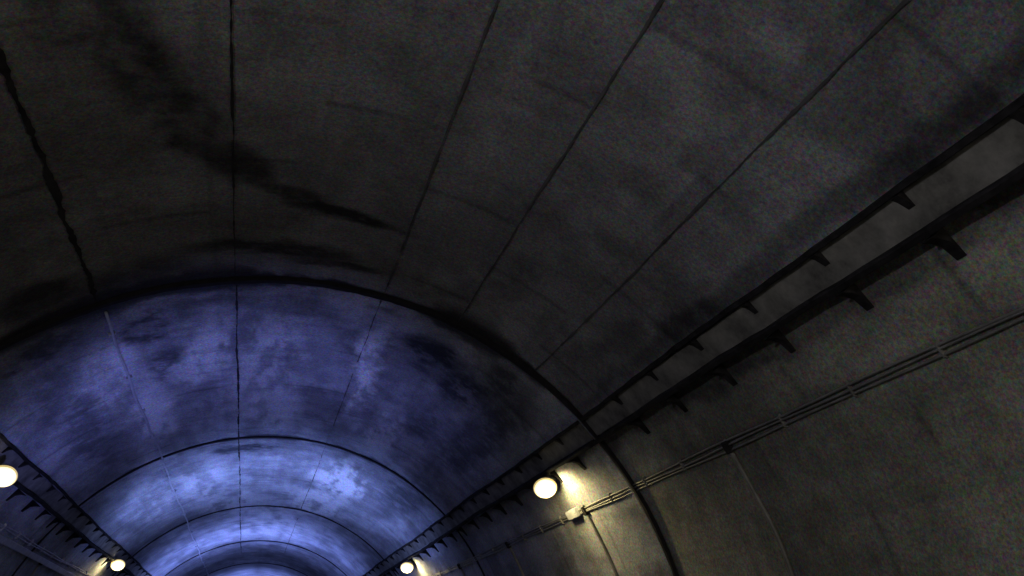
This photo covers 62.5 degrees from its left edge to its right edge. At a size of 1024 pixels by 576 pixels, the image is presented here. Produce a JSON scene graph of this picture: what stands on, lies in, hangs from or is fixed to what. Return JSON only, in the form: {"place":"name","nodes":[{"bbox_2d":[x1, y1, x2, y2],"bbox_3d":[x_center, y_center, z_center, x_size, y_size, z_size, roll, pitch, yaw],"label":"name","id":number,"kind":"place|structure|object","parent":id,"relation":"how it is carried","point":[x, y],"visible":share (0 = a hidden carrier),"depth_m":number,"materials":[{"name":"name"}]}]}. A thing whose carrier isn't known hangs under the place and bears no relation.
{"place":"outdoors","nodes":[
{"label":"outdoors","id":0,"kind":"place"},
{"label":"ground","id":1,"kind":"structure","parent":0,"visible":0},
{"bbox_2d":[0,0,1023,575],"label":"concrete tunnel","id":2,"kind":"structure","parent":1,"relation":"on","point":[366,284],"depth_m":8.95,"materials":[{"name":"grey concrete"}]},
{"bbox_2d":[0,464,17,486],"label":"wall lamp","id":3,"kind":"object","parent":2,"relation":"attached to","point":[8,475],"visible":1,"depth_m":13.08,"materials":[{"name":"glass"}]},
{"bbox_2d":[0,523,93,575],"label":"wall conduit","id":4,"kind":"object","parent":2,"relation":"attached to","point":[7,542],"depth_m":18.25,"materials":[{"name":"metal"}]},
{"bbox_2d":[0,433,151,575],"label":"cable ledge","id":5,"kind":"object","parent":2,"relation":"attached to","point":[38,487],"visible":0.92,"depth_m":17.52,"materials":[{"name":"metal"}]},
{"bbox_2d":[110,558,124,570],"bbox_3d":[-11.789,8.204,25.194,0.478,0.433,0.357,6,-24,-15],"label":"wall lamp","id":6,"kind":"object","parent":2,"relation":"attached to","point":[117,564],"visible":0.91,"depth_m":25.08,"materials":[{"name":"glass"}]},
{"bbox_2d":[104,311,208,575],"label":"ceiling conduit","id":7,"kind":"object","parent":2,"relation":"attached to","point":[112,333],"visible":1,"depth_m":15.68,"materials":[{"name":"black metal"}]},
{"bbox_2d":[400,561,413,572],"bbox_3d":[-3.210,8.598,26.138,0.470,0.429,0.357,-5,-24,8],"label":"wall lamp","id":8,"kind":"object","parent":2,"relation":"attached to","point":[406,567],"visible":1,"depth_m":26.02,"materials":[{"name":"glass"}]},
{"bbox_2d":[533,476,559,497],"bbox_3d":[0.595,3.309,14.200,0.470,0.429,0.357,-5,-24,8],"label":"wall lamp","id":9,"kind":"object","parent":2,"relation":"attached to","point":[544,487],"visible":1,"depth_m":14.08,"materials":[{"name":"glass"}]},
{"bbox_2d":[362,93,1023,575],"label":"cable ledge","id":10,"kind":"object","parent":2,"relation":"attached to","point":[972,169],"visible":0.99,"depth_m":7.68,"materials":[{"name":"metal"}]},
{"bbox_2d":[432,307,1023,575],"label":"wall conduit","id":11,"kind":"object","parent":2,"relation":"attached to","point":[726,445],"depth_m":9.49,"materials":[{"name":"metal"}]}
]}

